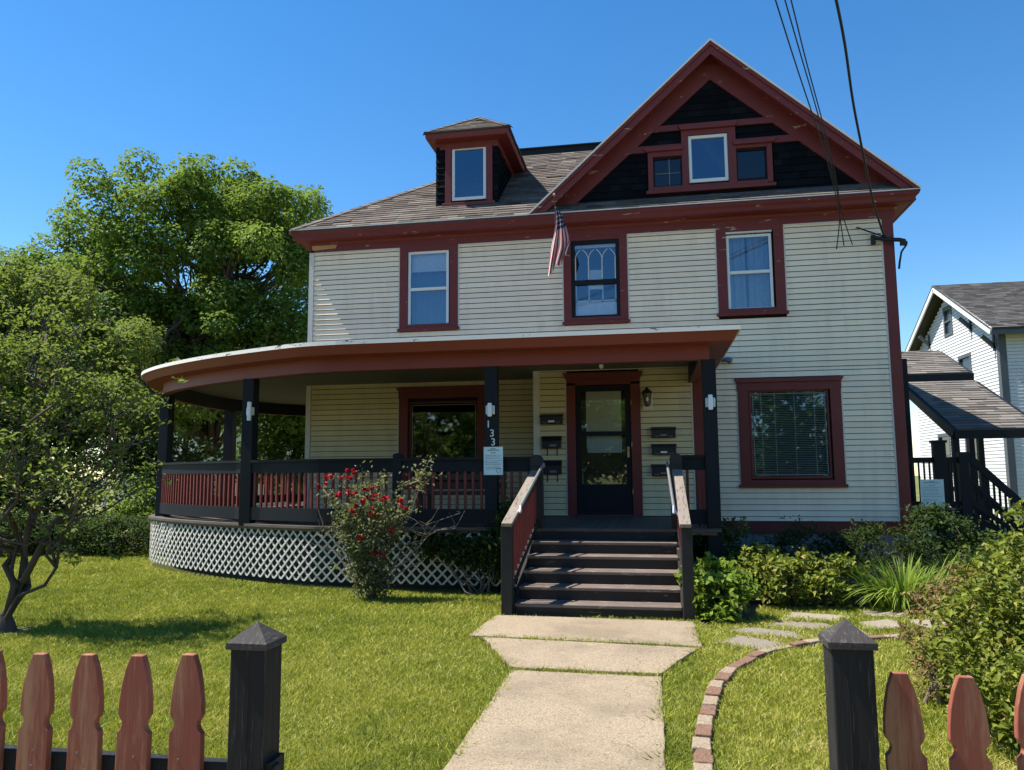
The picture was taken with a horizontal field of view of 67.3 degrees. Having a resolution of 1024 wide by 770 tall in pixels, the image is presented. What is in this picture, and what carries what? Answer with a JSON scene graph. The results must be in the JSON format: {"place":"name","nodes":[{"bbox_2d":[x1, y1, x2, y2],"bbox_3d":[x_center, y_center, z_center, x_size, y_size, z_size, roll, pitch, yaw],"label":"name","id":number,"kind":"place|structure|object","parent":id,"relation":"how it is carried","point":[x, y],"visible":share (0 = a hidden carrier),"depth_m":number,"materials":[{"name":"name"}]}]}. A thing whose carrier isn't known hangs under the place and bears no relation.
{"place":"outdoors","nodes":[
{"label":"outdoors","id":0,"kind":"place"},
{"bbox_2d":[102,344,302,506],"bbox_3d":[-14.088,1.721,42.845,13.000,9.614,11.900,-2,-7,10],"label":"tree","id":1,"kind":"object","parent":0,"point":[221,447],"depth_m":39.12,"materials":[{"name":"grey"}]},
{"bbox_2d":[0,476,1023,769],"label":"ground","id":2,"kind":"structure","parent":0,"point":[154,564],"depth_m":6.06,"materials":[{"name":"green plant"}]},
{"bbox_2d":[0,507,172,556],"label":"hedge","id":3,"kind":"object","parent":2,"relation":"on","point":[97,544],"visible":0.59,"depth_m":14.84,"materials":[{"name":"green plant"}]},
{"bbox_2d":[0,243,187,632],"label":"lawn tree","id":4,"kind":"object","parent":2,"relation":"on","point":[20,587],"visible":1,"depth_m":7.88,"materials":[{"name":"green plant"}]},
{"bbox_2d":[0,254,210,531],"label":"maple tree","id":5,"kind":"object","parent":2,"relation":"on","point":[32,294],"visible":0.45,"depth_m":18.27,"materials":[{"name":"green plant"}]},
{"bbox_2d":[100,473,156,547],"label":"lime shrub","id":6,"kind":"object","parent":2,"relation":"on","point":[145,496],"visible":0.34,"depth_m":16.31,"materials":[{"name":"green plant"}]},
{"bbox_2d":[0,383,267,544],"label":"tall shrub","id":7,"kind":"object","parent":2,"relation":"on","point":[149,452],"visible":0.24,"depth_m":17.66,"materials":[{"name":"green plant"}]},
{"bbox_2d":[0,621,286,769],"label":"picket fence","id":8,"kind":"object","parent":2,"relation":"on","point":[254,699],"visible":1,"depth_m":2.01,"materials":[{"name":"paint"}]},
{"bbox_2d":[0,147,333,496],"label":"shade tree","id":9,"kind":"object","parent":2,"relation":"on","point":[244,223],"visible":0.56,"depth_m":25.47,"materials":[{"name":"green plant"}]},
{"bbox_2d":[220,308,307,503],"bbox_3d":[-7.106,0.978,29.261,9.850,8.232,6.580,-2,-7,10],"label":"shade tree","id":10,"kind":"object","parent":2,"relation":"on","point":[288,432],"visible":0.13,"depth_m":28.14,"materials":[{"name":"green plant"}]},
{"bbox_2d":[303,455,464,600],"bbox_3d":[-1.671,1.766,9.466,1.976,1.807,0.928,-3,-7,25],"label":"rose bush","id":11,"kind":"object","parent":2,"relation":"on","point":[366,558],"visible":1,"depth_m":9.44,"materials":[{"name":"green plant"}]},
{"bbox_2d":[405,496,514,594],"bbox_3d":[-0.582,2.083,9.940,1.698,1.297,0.523,-2,-7,10],"label":"ivy","id":12,"kind":"object","parent":2,"relation":"on","point":[486,552],"visible":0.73,"depth_m":9.88,"materials":[{"name":"green plant"}]},
{"bbox_2d":[141,38,921,621],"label":"house","id":13,"kind":"structure","parent":2,"relation":"on","point":[695,198],"depth_m":13.13,"materials":[{"name":"wood"}]},
{"bbox_2d":[246,402,254,420],"bbox_3d":[-3.850,0.385,11.293,0.120,0.280,0.075,-2,-7,10],"label":"post light","id":14,"kind":"object","parent":13,"relation":"attached to","point":[250,410],"visible":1,"depth_m":11.27,"materials":[{"name":"white glass"}]},
{"bbox_2d":[397,244,459,332],"bbox_3d":[-1.540,-1.790,14.490,1.190,1.660,0.299,-2,-7,10],"label":"window","id":15,"kind":"structure","parent":13,"relation":"in","point":[428,266],"depth_m":14.51,"materials":[{"name":"white plastic"}]},
{"bbox_2d":[396,385,484,488],"bbox_3d":[-1.263,0.954,14.028,1.767,1.860,0.135,-2,-7,10],"label":"window","id":16,"kind":"structure","parent":13,"relation":"in","point":[404,393],"depth_m":14.09,"materials":[{"name":"red paint"}]},
{"bbox_2d":[415,457,506,508],"bbox_3d":[-0.774,1.578,11.824,1.300,0.950,0.630,-2,-7,10],"label":"porch bench","id":17,"kind":"object","parent":13,"relation":"on","point":[453,485],"visible":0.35,"depth_m":12.07,"materials":[{"name":"brown wood"}]},
{"bbox_2d":[486,403,494,416],"bbox_3d":[-0.290,0.326,10.105,0.120,0.180,0.075,-2,-7,10],"label":"post light","id":18,"kind":"object","parent":13,"relation":"attached to","point":[490,409],"visible":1,"depth_m":10.08,"materials":[{"name":"white glass"}]},
{"bbox_2d":[484,447,502,474],"bbox_3d":[-0.244,0.991,10.048,0.255,0.365,0.012,-2,-7,10],"label":"notice","id":19,"kind":"object","parent":13,"relation":"attached to","point":[493,460],"visible":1,"depth_m":10.05,"materials":[{"name":"paper"}]},
{"bbox_2d":[539,414,562,424],"bbox_3d":[0.642,0.554,12.535,0.386,0.168,0.100,-2,-7,10],"label":"mailbox","id":20,"kind":"object","parent":13,"relation":"attached to","point":[551,418],"visible":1,"depth_m":12.50,"materials":[{"name":"black metal"}]},
{"bbox_2d":[541,436,561,455],"bbox_3d":[0.643,0.988,12.487,0.327,0.325,0.097,-2,-7,10],"label":"mailbox","id":21,"kind":"object","parent":13,"relation":"attached to","point":[551,442],"visible":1,"depth_m":12.47,"materials":[{"name":"black metal"}]},
{"bbox_2d":[543,460,561,481],"bbox_3d":[0.645,1.391,12.441,0.327,0.355,0.097,-2,-7,10],"label":"mailbox","id":22,"kind":"object","parent":13,"relation":"attached to","point":[553,466],"visible":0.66,"depth_m":12.42,"materials":[{"name":"black metal"}]},
{"bbox_2d":[548,193,569,275],"bbox_3d":[0.746,-2.553,13.362,0.337,1.392,0.593,3,-7,-24],"label":"flag","id":23,"kind":"object","parent":13,"relation":"attached to","point":[560,243],"visible":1,"depth_m":13.26,"materials":[{"name":"multicoloured fabric"}]},
{"bbox_2d":[562,233,629,325],"bbox_3d":[1.508,-1.895,13.877,1.210,1.630,0.170,-2,-7,10],"label":"window","id":24,"kind":"structure","parent":13,"relation":"in","point":[614,311],"depth_m":13.85,"materials":[{"name":"black paint"}]},
{"bbox_2d":[575,384,633,514],"bbox_3d":[1.494,1.039,12.429,0.898,2.080,0.214,-2,-7,10],"label":"door","id":25,"kind":"structure","parent":13,"relation":"in","point":[603,412],"depth_m":12.45,"materials":[{"name":"black paint"}]},
{"bbox_2d":[641,387,651,409],"bbox_3d":[2.153,0.210,12.259,0.180,0.350,0.205,-2,-7,10],"label":"wall lamp","id":26,"kind":"object","parent":13,"relation":"attached to","point":[646,393],"visible":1,"depth_m":12.22,"materials":[{"name":"brown metal"}]},
{"bbox_2d":[651,464,669,475],"bbox_3d":[2.394,1.341,12.125,0.396,0.188,0.100,-2,-7,10],"label":"mailbox","id":27,"kind":"object","parent":13,"relation":"attached to","point":[659,469],"visible":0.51,"depth_m":12.11,"materials":[{"name":"black metal"}]},
{"bbox_2d":[651,427,675,437],"bbox_3d":[2.400,0.750,12.191,0.396,0.178,0.100,-2,-7,10],"label":"mailbox","id":28,"kind":"object","parent":13,"relation":"attached to","point":[663,432],"visible":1,"depth_m":12.16,"materials":[{"name":"black metal"}]},
{"bbox_2d":[651,444,676,454],"bbox_3d":[2.401,1.018,12.160,0.396,0.178,0.100,-2,-7,10],"label":"mailbox","id":29,"kind":"object","parent":13,"relation":"attached to","point":[663,449],"visible":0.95,"depth_m":12.13,"materials":[{"name":"black metal"}]},
{"bbox_2d":[653,156,682,186],"bbox_3d":[2.808,-3.831,13.882,0.510,0.560,0.053,-2,-7,10],"label":"window","id":30,"kind":"structure","parent":13,"relation":"in","point":[678,157],"depth_m":13.87,"materials":[{"name":"black paint"}]},
{"bbox_2d":[688,133,728,182],"bbox_3d":[3.505,-4.047,13.749,0.680,0.870,0.053,-2,-7,10],"label":"window","id":31,"kind":"structure","parent":13,"relation":"in","point":[726,178],"depth_m":13.72,"materials":[{"name":"white plastic"}]},
{"bbox_2d":[705,394,714,409],"bbox_3d":[2.479,0.216,9.610,0.120,0.190,0.075,-2,-7,10],"label":"post light","id":32,"kind":"object","parent":13,"relation":"attached to","point":[710,402],"visible":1,"depth_m":9.58,"materials":[{"name":"white glass"}]},
{"bbox_2d":[721,357,732,362],"bbox_3d":[3.675,-0.420,13.195,0.117,0.121,0.228,6,-9,-44],"label":"security camera","id":33,"kind":"object","parent":13,"relation":"attached to","point":[728,359],"visible":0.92,"depth_m":13.13,"materials":[{"name":"grey plastic"}]},
{"bbox_2d":[736,147,766,180],"bbox_3d":[4.239,-3.905,13.628,0.520,0.570,0.053,-2,-7,10],"label":"window","id":34,"kind":"structure","parent":13,"relation":"in","point":[753,149],"depth_m":13.61,"materials":[{"name":"black paint"}]},
{"bbox_2d":[716,224,788,316],"bbox_3d":[4.162,-1.973,13.440,1.190,1.610,0.250,-2,-7,10],"label":"window","id":35,"kind":"structure","parent":13,"relation":"in","point":[730,249],"depth_m":13.45,"materials":[{"name":"glass"}]},
{"bbox_2d":[734,376,848,487],"bbox_3d":[4.692,0.798,12.974,1.767,1.850,0.174,-2,-7,10],"label":"window","id":36,"kind":"structure","parent":13,"relation":"in","point":[746,386],"depth_m":12.98,"materials":[{"name":"red paint"}]},
{"bbox_2d":[775,0,843,245],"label":"telephone cable","id":37,"kind":"object","parent":13,"relation":"attached to","point":[811,112],"visible":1,"depth_m":10.29,"materials":[{"name":"black rubber"}]},
{"bbox_2d":[790,0,839,248],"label":"telephone cable","id":38,"kind":"object","parent":13,"relation":"attached to","point":[819,111],"visible":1,"depth_m":10.95,"materials":[{"name":"black rubber"}]},
{"bbox_2d":[784,0,852,244],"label":"telephone cable","id":39,"kind":"object","parent":13,"relation":"attached to","point":[817,114],"visible":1,"depth_m":10.95,"materials":[{"name":"black rubber"}]},
{"bbox_2d":[870,235,907,268],"bbox_3d":[6.335,-2.244,12.896,0.541,0.605,0.159,-2,-7,13],"label":"service bracket","id":40,"kind":"object","parent":13,"relation":"attached to","point":[902,241],"visible":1,"depth_m":12.87,"materials":[{"name":"black metal"}]},
{"bbox_2d":[835,0,884,237],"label":"service cable","id":41,"kind":"object","parent":40,"relation":"attached to","point":[851,92],"visible":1,"depth_m":10.47,"materials":[{"name":"black rubber"}]},
{"bbox_2d":[856,227,888,237],"bbox_3d":[6.140,-2.549,12.969,0.601,0.321,0.023,-3,-7,21],"label":"drip loop","id":42,"kind":"object","parent":40,"relation":"hanging from","point":[871,232],"visible":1,"depth_m":12.99,"materials":[{"name":"black rubber"}]},
{"bbox_2d":[443,615,701,769],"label":"walkway","id":43,"kind":"structure","parent":2,"relation":"on","point":[539,720],"depth_m":5.17,"materials":[{"name":"concrete"}]},
{"bbox_2d":[692,736,711,752],"bbox_3d":[1.065,2.036,4.312,0.108,0.064,0.190,-2,-7,14],"label":"edging brick","id":44,"kind":"object","parent":2,"relation":"on","point":[704,743],"visible":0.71,"depth_m":4.29,"materials":[{"name":"beige brick"}]},
{"bbox_2d":[693,762,712,769],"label":"edging brick","id":45,"kind":"object","parent":2,"relation":"on","point":[701,766],"visible":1,"depth_m":3.96,"materials":[{"name":"brick"}]},
{"bbox_2d":[694,749,713,764],"bbox_3d":[1.026,2.014,4.117,0.108,0.063,0.196,-2,-7,10],"label":"edging brick","id":46,"kind":"object","parent":2,"relation":"on","point":[702,756],"visible":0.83,"depth_m":4.10,"materials":[{"name":"brick"}]},
{"bbox_2d":[695,724,712,741],"bbox_3d":[1.129,2.057,4.524,0.100,0.069,0.193,-2,-7,17],"label":"edging brick","id":47,"kind":"object","parent":2,"relation":"on","point":[703,730],"visible":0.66,"depth_m":4.50,"materials":[{"name":"red brick"}]},
{"bbox_2d":[697,714,713,724],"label":"edging brick","id":48,"kind":"object","parent":2,"relation":"on","point":[705,719],"visible":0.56,"depth_m":4.73,"materials":[{"name":"beige brick"}]},
{"bbox_2d":[700,705,716,718],"bbox_3d":[1.257,2.106,4.923,0.100,0.062,0.194,-2,-7,17],"label":"edging brick","id":49,"kind":"object","parent":2,"relation":"on","point":[711,710],"visible":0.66,"depth_m":4.90,"materials":[{"name":"brick"}]},
{"bbox_2d":[702,695,718,709],"bbox_3d":[1.324,2.126,5.115,0.102,0.065,0.193,-3,-7,18],"label":"edging brick","id":50,"kind":"object","parent":2,"relation":"on","point":[710,700],"visible":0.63,"depth_m":5.10,"materials":[{"name":"beige brick"}]},
{"bbox_2d":[705,686,722,699],"bbox_3d":[1.398,2.146,5.321,0.103,0.072,0.194,-3,-7,21],"label":"edging brick","id":51,"kind":"object","parent":2,"relation":"on","point":[713,691],"visible":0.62,"depth_m":5.29,"materials":[{"name":"red brick"}]},
{"bbox_2d":[709,680,723,686],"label":"edging brick","id":52,"kind":"object","parent":2,"relation":"on","point":[717,683],"visible":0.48,"depth_m":5.51,"materials":[{"name":"beige brick"}]},
{"bbox_2d":[715,672,732,684],"bbox_3d":[1.571,2.190,5.707,0.105,0.069,0.194,-4,-7,26],"label":"edging brick","id":53,"kind":"object","parent":2,"relation":"on","point":[722,676],"visible":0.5,"depth_m":5.68,"materials":[{"name":"red brick"}]},
{"bbox_2d":[719,666,736,675],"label":"edging brick","id":54,"kind":"object","parent":2,"relation":"on","point":[726,669],"visible":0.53,"depth_m":5.89,"materials":[{"name":"beige brick"}]},
{"bbox_2d":[728,661,746,669],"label":"edging brick","id":55,"kind":"object","parent":2,"relation":"on","point":[736,664],"visible":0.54,"depth_m":6.06,"materials":[{"name":"brick"}]},
{"bbox_2d":[737,656,755,665],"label":"edging brick","id":56,"kind":"object","parent":2,"relation":"on","point":[748,659],"visible":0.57,"depth_m":6.21,"materials":[{"name":"red brick"}]},
{"bbox_2d":[714,635,787,649],"bbox_3d":[2.163,2.334,6.876,0.563,0.061,0.465,-6,-9,43],"label":"flagstone","id":57,"kind":"object","parent":2,"relation":"on","point":[753,640],"visible":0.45,"depth_m":6.89,"materials":[{"name":"grey stone"}]},
{"bbox_2d":[747,650,766,659],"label":"edging brick","id":58,"kind":"object","parent":2,"relation":"on","point":[758,654],"visible":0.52,"depth_m":6.38,"materials":[{"name":"red brick"}]},
{"bbox_2d":[726,627,804,639],"bbox_3d":[2.433,2.388,7.346,0.771,0.059,0.379,-3,-7,25],"label":"flagstone","id":59,"kind":"object","parent":2,"relation":"on","point":[759,630],"visible":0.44,"depth_m":7.36,"materials":[{"name":"grey stone"}]},
{"bbox_2d":[759,647,777,654],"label":"edging brick","id":60,"kind":"object","parent":2,"relation":"on","point":[767,650],"visible":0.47,"depth_m":6.52,"materials":[{"name":"beige brick"}]},
{"bbox_2d":[771,645,792,649],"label":"edging brick","id":61,"kind":"object","parent":2,"relation":"on","point":[786,646],"visible":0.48,"depth_m":6.66,"materials":[{"name":"beige brick"}]},
{"bbox_2d":[762,621,830,630],"bbox_3d":[2.898,2.425,7.672,0.701,0.052,0.492,-4,-7,29],"label":"flagstone","id":62,"kind":"object","parent":2,"relation":"on","point":[806,624],"visible":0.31,"depth_m":7.72,"materials":[{"name":"grey stone"}]},
{"bbox_2d":[788,640,810,648],"bbox_3d":[2.534,2.306,6.787,0.185,0.072,0.104,3,-7,-28],"label":"edging brick","id":63,"kind":"object","parent":2,"relation":"on","point":[802,643],"visible":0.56,"depth_m":6.76,"materials":[{"name":"red brick"}]},
{"bbox_2d":[803,638,821,646],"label":"edging brick","id":64,"kind":"object","parent":2,"relation":"on","point":[814,641],"visible":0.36,"depth_m":6.85,"materials":[{"name":"beige brick"}]},
{"bbox_2d":[784,612,854,621],"bbox_3d":[3.217,2.464,8.063,0.709,0.060,0.451,-3,-7,25],"label":"flagstone","id":65,"kind":"object","parent":2,"relation":"on","point":[802,614],"visible":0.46,"depth_m":8.11,"materials":[{"name":"grey stone"}]},
{"bbox_2d":[698,566,1023,627],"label":"garden bed","id":66,"kind":"object","parent":2,"relation":"on","point":[751,613],"visible":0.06,"depth_m":8.90,"materials":[{"name":"brown soil"}]},
{"bbox_2d":[674,551,761,624],"bbox_3d":[2.164,2.141,8.175,0.937,0.743,0.915,-6,-9,43],"label":"leafy bush","id":67,"kind":"object","parent":66,"relation":"on","point":[718,597],"visible":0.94,"depth_m":7.96,"materials":[{"name":"green plant"}]},
{"bbox_2d":[692,517,765,584],"bbox_3d":[2.727,2.217,10.011,1.118,1.004,1.538,-6,-8,39],"label":"dark shrub","id":68,"kind":"object","parent":66,"relation":"on","point":[699,549],"visible":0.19,"depth_m":9.77,"materials":[{"name":"green plant"}]},
{"bbox_2d":[738,516,749,563],"bbox_3d":[2.964,2.169,9.842,0.170,0.979,0.127,-2,-7,10],"label":"flower spike","id":69,"kind":"object","parent":66,"relation":"on","point":[741,522],"visible":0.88,"depth_m":9.88,"materials":[{"name":"green plant"}]},
{"bbox_2d":[721,541,871,610],"bbox_3d":[3.288,2.212,8.906,1.696,0.756,1.090,-2,-7,10],"label":"leafy mound","id":70,"kind":"object","parent":66,"relation":"on","point":[809,584],"visible":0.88,"depth_m":8.75,"materials":[{"name":"green plant"}]},
{"bbox_2d":[799,544,808,558],"bbox_3d":[3.741,2.338,9.799,0.136,0.623,0.168,-2,-7,10],"label":"flower spike","id":71,"kind":"object","parent":66,"relation":"on","point":[804,546],"visible":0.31,"depth_m":9.81,"materials":[{"name":"green plant"}]},
{"bbox_2d":[757,515,941,575],"bbox_3d":[5.019,2.436,11.660,2.562,0.915,1.162,-3,-7,19],"label":"shrub","id":72,"kind":"object","parent":66,"relation":"on","point":[865,537],"visible":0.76,"depth_m":11.45,"materials":[{"name":"green plant"}]},
{"bbox_2d":[823,547,959,610],"bbox_3d":[4.444,2.178,8.609,2.174,0.676,1.547,-2,-7,10],"label":"daylily","id":73,"kind":"object","parent":66,"relation":"on","point":[887,591],"visible":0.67,"depth_m":8.49,"materials":[{"name":"green plant"}]},
{"bbox_2d":[877,547,1021,585],"bbox_3d":[5.594,2.365,9.879,1.900,0.579,1.252,-2,-7,10],"label":"daylily","id":74,"kind":"object","parent":66,"relation":"on","point":[940,559],"visible":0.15,"depth_m":9.85,"materials":[{"name":"green plant"}]},
{"bbox_2d":[899,501,1023,576],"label":"corner shrub","id":75,"kind":"object","parent":66,"relation":"on","point":[973,542],"visible":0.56,"depth_m":11.37,"materials":[{"name":"green plant"}]},
{"bbox_2d":[867,635,887,640],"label":"edging brick","id":76,"kind":"object","parent":2,"relation":"on","point":[878,637],"visible":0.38,"depth_m":7.01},
{"bbox_2d":[860,610,908,617],"bbox_3d":[3.992,2.475,8.214,0.498,0.063,0.308,-3,-7,19],"label":"flagstone","id":77,"kind":"object","parent":2,"relation":"on","point":[872,613],"visible":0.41,"depth_m":8.23,"materials":[{"name":"grey stone"}]},
{"bbox_2d":[860,619,910,630],"bbox_3d":[3.678,2.416,7.673,0.593,0.062,0.410,1,-7,-15],"label":"flagstone","id":78,"kind":"object","parent":2,"relation":"on","point":[880,623],"visible":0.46,"depth_m":7.70,"materials":[{"name":"grey stone"}]},
{"bbox_2d":[883,634,904,640],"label":"edging brick","id":79,"kind":"object","parent":2,"relation":"on","point":[891,636],"visible":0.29,"depth_m":7.04,"materials":[{"name":"brick"}]},
{"bbox_2d":[818,619,1023,769],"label":"picket fence","id":80,"kind":"object","parent":2,"relation":"on","point":[849,648],"visible":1,"depth_m":1.85,"materials":[{"name":"paint"}]},
{"bbox_2d":[905,619,956,629],"bbox_3d":[4.238,2.406,7.625,0.521,0.063,0.497,-2,-7,10],"label":"flagstone","id":81,"kind":"object","parent":2,"relation":"on","point":[916,621],"visible":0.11,"depth_m":7.73,"materials":[{"name":"grey stone"}]},
{"bbox_2d":[880,560,993,704],"bbox_3d":[2.905,1.664,5.168,0.647,0.996,0.631,-2,-7,10],"label":"pinkish shrub","id":82,"kind":"object","parent":2,"relation":"on","point":[923,671],"visible":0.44,"depth_m":5.13,"materials":[{"name":"green plant"}]},
{"bbox_2d":[901,350,1023,552],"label":"covered stair","id":83,"kind":"object","parent":2,"relation":"on","point":[951,397],"visible":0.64,"depth_m":15.54,"materials":[{"name":"grey wood"}]},
{"bbox_2d":[920,479,944,506],"bbox_3d":[7.853,2.022,14.366,0.410,0.515,0.012,-2,-7,10],"label":"notice","id":84,"kind":"object","parent":83,"relation":"attached to","point":[931,490],"visible":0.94,"depth_m":14.37,"materials":[{"name":"paper"}]},
{"bbox_2d":[908,498,1023,748],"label":"variegated bush","id":85,"kind":"object","parent":2,"relation":"on","point":[1003,602],"visible":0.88,"depth_m":4.40,"materials":[{"name":"green plant"}]},
{"bbox_2d":[0,0,1023,479],"label":"sky","id":86,"kind":"structure","parent":0,"point":[341,96],"materials":[{"name":"blue"}]},
{"bbox_2d":[905,281,1023,518],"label":"neighbour house","id":87,"kind":"structure","parent":0,"point":[977,329],"depth_m":25.83,"materials":[{"name":"wood"}]},
{"bbox_2d":[937,433,951,456],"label":"window","id":88,"kind":"structure","parent":87,"relation":"in","point":[944,436],"depth_m":28.80,"materials":[{"name":"wood"}]},
{"bbox_2d":[942,305,952,337],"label":"window","id":89,"kind":"structure","parent":87,"relation":"in","point":[947,321],"depth_m":28.39,"materials":[{"name":"wood"}]},
{"bbox_2d":[958,352,972,370],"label":"window","id":90,"kind":"structure","parent":87,"relation":"in","point":[966,362],"depth_m":26.82,"materials":[{"name":"wood"}]},
{"bbox_2d":[965,439,978,476],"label":"window","id":91,"kind":"structure","parent":87,"relation":"in","point":[966,447],"depth_m":26.38,"materials":[{"name":"wood"}]}
]}

